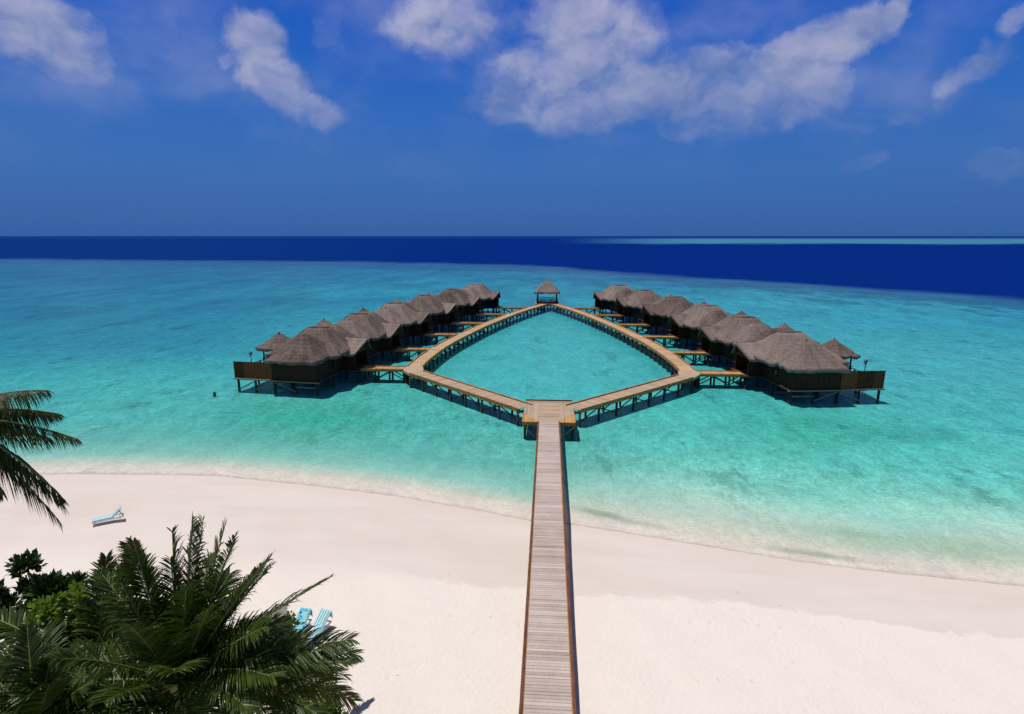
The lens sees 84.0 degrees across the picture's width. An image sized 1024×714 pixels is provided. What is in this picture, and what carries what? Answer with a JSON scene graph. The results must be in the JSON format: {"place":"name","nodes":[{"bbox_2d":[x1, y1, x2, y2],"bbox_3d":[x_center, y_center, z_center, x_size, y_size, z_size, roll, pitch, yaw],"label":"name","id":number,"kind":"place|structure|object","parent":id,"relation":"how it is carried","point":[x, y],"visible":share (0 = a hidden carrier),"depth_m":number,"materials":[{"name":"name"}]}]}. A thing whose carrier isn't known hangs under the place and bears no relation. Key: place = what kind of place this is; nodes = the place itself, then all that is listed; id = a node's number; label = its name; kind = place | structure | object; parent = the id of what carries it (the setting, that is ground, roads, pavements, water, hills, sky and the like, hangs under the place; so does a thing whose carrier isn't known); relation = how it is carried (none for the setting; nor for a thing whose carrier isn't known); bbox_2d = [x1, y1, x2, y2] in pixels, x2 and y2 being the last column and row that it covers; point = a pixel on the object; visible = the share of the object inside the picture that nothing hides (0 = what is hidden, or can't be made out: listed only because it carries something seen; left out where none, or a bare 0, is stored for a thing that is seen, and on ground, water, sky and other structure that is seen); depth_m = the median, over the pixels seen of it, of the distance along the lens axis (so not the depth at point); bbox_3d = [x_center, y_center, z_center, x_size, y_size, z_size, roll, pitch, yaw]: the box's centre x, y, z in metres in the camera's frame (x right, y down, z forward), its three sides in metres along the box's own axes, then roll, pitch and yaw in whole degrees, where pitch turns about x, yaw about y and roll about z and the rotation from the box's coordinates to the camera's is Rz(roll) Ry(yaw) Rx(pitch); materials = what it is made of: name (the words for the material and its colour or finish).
{"place":"outdoors","nodes":[
{"label":"outdoors","id":0,"kind":"place"},
{"bbox_2d":[0,236,1023,585],"bbox_3d":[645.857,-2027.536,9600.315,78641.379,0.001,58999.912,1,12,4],"label":"water","id":1,"kind":"structure","parent":0,"point":[128,350],"depth_m":67.86,"materials":[{"name":"teal liquid"}]},
{"bbox_2d":[360,365,406,382],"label":"footbridge","id":2,"kind":"object","parent":1,"relation":"in","point":[386,369],"visible":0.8,"depth_m":70.06,"materials":[{"name":"brown wood"}]},
{"bbox_2d":[395,347,430,360],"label":"footbridge","id":3,"kind":"object","parent":1,"relation":"in","point":[417,350],"visible":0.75,"depth_m":81.97,"materials":[{"name":"brown wood"}]},
{"bbox_2d":[424,333,458,344],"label":"footbridge","id":4,"kind":"object","parent":1,"relation":"in","point":[436,335],"visible":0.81,"depth_m":94.14,"materials":[{"name":"brown wood"}]},
{"bbox_2d":[409,370,531,425],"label":"walkway","id":5,"kind":"structure","parent":1,"relation":"in","point":[499,400],"depth_m":59.82,"materials":[{"name":"brown wood"}]},
{"bbox_2d":[496,306,527,312],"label":"footbridge","id":6,"kind":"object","parent":1,"relation":"in","point":[503,308],"visible":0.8,"depth_m":129.40,"materials":[{"name":"brown wood"}]},
{"bbox_2d":[570,307,603,315],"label":"footbridge","id":7,"kind":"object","parent":1,"relation":"in","point":[592,308],"visible":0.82,"depth_m":128.32,"materials":[{"name":"brown wood"}]},
{"bbox_2d":[591,314,623,322],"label":"footbridge","id":8,"kind":"object","parent":1,"relation":"in","point":[610,315],"visible":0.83,"depth_m":116.80,"materials":[{"name":"brown wood"}]},
{"bbox_2d":[615,323,648,332],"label":"footbridge","id":9,"kind":"object","parent":1,"relation":"in","point":[629,325],"visible":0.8,"depth_m":104.57,"materials":[{"name":"brown wood"}]},
{"bbox_2d":[642,335,676,347],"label":"footbridge","id":10,"kind":"object","parent":1,"relation":"in","point":[663,337],"visible":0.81,"depth_m":92.04,"materials":[{"name":"brown wood"}]},
{"bbox_2d":[670,350,707,365],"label":"footbridge","id":11,"kind":"object","parent":1,"relation":"in","point":[682,354],"visible":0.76,"depth_m":79.49,"materials":[{"name":"brown wood"}]},
{"bbox_2d":[695,370,745,388],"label":"footbridge","id":12,"kind":"object","parent":1,"relation":"in","point":[713,374],"visible":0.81,"depth_m":67.47,"materials":[{"name":"brown wood"}]},
{"bbox_2d":[0,473,1023,713],"bbox_3d":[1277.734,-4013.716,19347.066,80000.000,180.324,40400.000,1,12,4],"label":"beach","id":13,"kind":"structure","parent":0,"point":[426,600],"depth_m":26.86,"materials":[{"name":"beige sand"}]},
{"bbox_2d":[0,390,82,531],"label":"palm tree","id":14,"kind":"object","parent":13,"relation":"on","point":[11,466],"visible":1,"depth_m":16.73,"materials":[{"name":"green plant"}]},
{"bbox_2d":[0,548,92,648],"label":"shrub","id":15,"kind":"object","parent":13,"relation":"on","point":[34,586],"visible":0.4,"depth_m":20.42,"materials":[{"name":"green plant"}]},
{"bbox_2d":[22,587,96,703],"bbox_3d":[-12.853,9.877,16.628,1.768,6.616,1.655,-10,15,-39],"label":"shrub","id":16,"kind":"object","parent":13,"relation":"on","point":[44,607],"visible":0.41,"depth_m":16.09,"materials":[{"name":"green plant"}]},
{"bbox_2d":[67,573,100,603],"bbox_3d":[-14.596,9.963,20.185,1.676,5.093,1.553,-4,13,-18],"label":"shrub","id":17,"kind":"object","parent":13,"relation":"on","point":[74,586],"visible":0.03,"depth_m":19.71,"materials":[{"name":"green plant"}]},
{"bbox_2d":[0,614,168,713],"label":"palm tree","id":18,"kind":"object","parent":13,"relation":"on","point":[30,648],"visible":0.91,"depth_m":13.79,"materials":[{"name":"green plant"}]},
{"bbox_2d":[0,549,206,713],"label":"palm tree","id":19,"kind":"object","parent":13,"relation":"on","point":[100,626],"visible":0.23,"depth_m":16.18,"materials":[{"name":"green plant"}]},
{"bbox_2d":[91,506,123,526],"bbox_3d":[-24.339,9.569,34.224,1.599,0.784,0.549,-8,14,-33],"label":"sun lounger","id":20,"kind":"object","parent":13,"relation":"on","point":[106,517],"visible":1,"depth_m":34.16,"materials":[{"name":"white plastic"}]},
{"bbox_2d":[0,511,364,713],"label":"palm tree","id":21,"kind":"object","parent":13,"relation":"on","point":[179,647],"visible":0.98,"depth_m":14.62,"materials":[{"name":"green plant"}]},
{"bbox_2d":[153,646,266,713],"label":"shrub","id":22,"kind":"object","parent":13,"relation":"on","point":[165,693],"visible":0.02,"depth_m":16.81,"materials":[{"name":"green plant"}]},
{"bbox_2d":[249,610,301,643],"bbox_3d":[-9.548,11.386,22.426,2.813,1.637,2.210,-12,17,-43],"label":"shrub","id":23,"kind":"object","parent":13,"relation":"on","point":[294,621],"visible":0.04,"depth_m":23.23,"materials":[{"name":"green plant"}]},
{"bbox_2d":[273,603,287,617],"bbox_3d":[-10.064,11.411,24.407,0.590,0.699,1.736,-2,12,-8],"label":"sun lounger","id":24,"kind":"object","parent":13,"relation":"on","point":[283,610],"visible":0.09,"depth_m":24.92,"materials":[{"name":"white plastic"}]},
{"bbox_2d":[221,634,362,713],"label":"palm tree","id":25,"kind":"object","parent":13,"relation":"on","point":[310,701],"visible":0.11,"depth_m":18.38,"materials":[{"name":"green plant"}]},
{"bbox_2d":[291,610,311,643],"bbox_3d":[-9.095,11.473,24.025,0.536,0.720,1.560,2,12,9],"label":"sun lounger","id":26,"kind":"object","parent":13,"relation":"on","point":[310,620],"visible":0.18,"depth_m":24.53,"materials":[{"name":"white plastic"}]},
{"bbox_2d":[294,607,312,631],"bbox_3d":[-9.038,11.232,24.319,0.544,0.523,1.011,2,12,9],"label":"towel","id":27,"kind":"object","parent":26,"relation":"on","point":[302,615],"visible":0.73,"depth_m":24.46,"materials":[{"name":"blue fabric"}]},
{"bbox_2d":[232,324,371,395],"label":"villa","id":28,"kind":"object","parent":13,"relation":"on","point":[317,354],"visible":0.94,"depth_m":65.36,"materials":[{"name":"wicker"}]},
{"bbox_2d":[329,360,333,368],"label":"window","id":29,"kind":"structure","parent":28,"relation":"in","point":[331,362],"depth_m":66.76,"materials":[{"name":"black glass"}]},
{"bbox_2d":[279,675,348,713],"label":"shrub","id":30,"kind":"object","parent":13,"relation":"on","point":[326,703],"visible":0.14,"depth_m":18.41,"materials":[{"name":"green plant"}]},
{"bbox_2d":[306,612,331,644],"bbox_3d":[-8.315,11.495,24.007,0.536,0.720,1.560,4,13,18],"label":"sun lounger","id":31,"kind":"object","parent":13,"relation":"on","point":[327,625],"visible":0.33,"depth_m":24.23,"materials":[{"name":"white plastic"}]},
{"bbox_2d":[310,608,332,633],"bbox_3d":[-8.205,11.258,24.288,0.544,0.523,1.011,4,13,18],"label":"towel","id":32,"kind":"object","parent":31,"relation":"on","point":[322,616],"visible":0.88,"depth_m":24.38,"materials":[{"name":"fabric"}]},
{"bbox_2d":[315,311,403,364],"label":"villa","id":33,"kind":"object","parent":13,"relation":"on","point":[379,332],"visible":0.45,"depth_m":80.53,"materials":[{"name":"wicker"}]},
{"bbox_2d":[358,302,431,346],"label":"villa","id":34,"kind":"object","parent":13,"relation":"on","point":[413,321],"visible":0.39,"depth_m":92.94,"materials":[{"name":"wicker"}]},
{"bbox_2d":[395,294,457,336],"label":"villa","id":35,"kind":"object","parent":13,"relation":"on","point":[440,310],"visible":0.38,"depth_m":105.33,"materials":[{"name":"wicker"}]},
{"bbox_2d":[428,288,481,326],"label":"villa","id":36,"kind":"object","parent":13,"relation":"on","point":[467,304],"visible":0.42,"depth_m":117.54,"materials":[{"name":"wicker"}]},
{"bbox_2d":[451,322,484,331],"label":"footbridge","id":37,"kind":"object","parent":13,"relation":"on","point":[454,324],"visible":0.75,"depth_m":106.50,"materials":[{"name":"brown wood"}]},
{"bbox_2d":[403,303,548,387],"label":"walkway","id":38,"kind":"structure","parent":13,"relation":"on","point":[419,363],"depth_m":90.03,"materials":[{"name":"brown wood"}]},
{"bbox_2d":[463,284,500,317],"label":"villa","id":39,"kind":"object","parent":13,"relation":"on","point":[489,298],"visible":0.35,"depth_m":128.95,"materials":[{"name":"wicker"}]},
{"bbox_2d":[476,313,507,321],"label":"footbridge","id":40,"kind":"object","parent":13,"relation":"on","point":[492,314],"visible":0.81,"depth_m":118.35,"materials":[{"name":"brown wood"}]},
{"bbox_2d":[518,421,575,713],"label":"jetty","id":41,"kind":"object","parent":13,"relation":"on","point":[547,686],"visible":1,"depth_m":25.65,"materials":[{"name":"wood"}]},
{"bbox_2d":[534,280,559,309],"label":"gazebo","id":42,"kind":"object","parent":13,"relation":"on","point":[547,287],"visible":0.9,"depth_m":136.99,"materials":[{"name":"grey wicker"}]},
{"bbox_2d":[522,399,575,440],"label":"platform","id":43,"kind":"structure","parent":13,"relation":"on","point":[549,410],"depth_m":52.33,"materials":[{"name":"brown wood"}]},
{"bbox_2d":[593,285,643,319],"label":"villa","id":44,"kind":"object","parent":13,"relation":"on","point":[605,299],"visible":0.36,"depth_m":126.75,"materials":[{"name":"wicker"}]},
{"bbox_2d":[550,303,699,392],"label":"walkway","id":45,"kind":"structure","parent":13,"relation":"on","point":[681,366],"depth_m":87.86,"materials":[{"name":"brown wood"}]},
{"bbox_2d":[565,374,693,427],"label":"walkway","id":46,"kind":"structure","parent":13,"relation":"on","point":[598,402],"depth_m":58.83,"materials":[{"name":"brown wood"}]},
{"bbox_2d":[615,289,671,327],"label":"villa","id":47,"kind":"object","parent":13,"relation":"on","point":[631,304],"visible":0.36,"depth_m":115.16,"materials":[{"name":"wicker"}]},
{"bbox_2d":[641,296,706,334],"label":"villa","id":48,"kind":"object","parent":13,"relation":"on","point":[656,314],"visible":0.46,"depth_m":102.65,"materials":[{"name":"wicker"}]},
{"bbox_2d":[668,304,745,350],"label":"villa","id":49,"kind":"object","parent":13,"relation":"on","point":[688,323],"visible":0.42,"depth_m":89.90,"materials":[{"name":"wicker"}]},
{"bbox_2d":[697,315,794,369],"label":"villa","id":50,"kind":"object","parent":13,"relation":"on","point":[722,337],"visible":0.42,"depth_m":77.31,"materials":[{"name":"wicker"}]},
{"bbox_2d":[730,328,885,403],"bbox_3d":[33.689,1.794,66.539,14.132,9.762,14.010,-1,12,-3],"label":"villa","id":51,"kind":"object","parent":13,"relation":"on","point":[790,361],"visible":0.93,"depth_m":61.55,"materials":[{"name":"wicker"}]},
{"bbox_2d":[771,366,777,375],"bbox_3d":[29.387,1.371,63.625,0.038,1.200,1.200,-1,12,-3],"label":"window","id":52,"kind":"structure","parent":51,"relation":"in","point":[774,369],"depth_m":63.51,"materials":[{"name":"black glass"}]},
{"bbox_2d":[0,0,1023,235],"label":"sky","id":53,"kind":"structure","parent":0,"point":[118,117],"materials":[{"name":"blue"}]}
]}

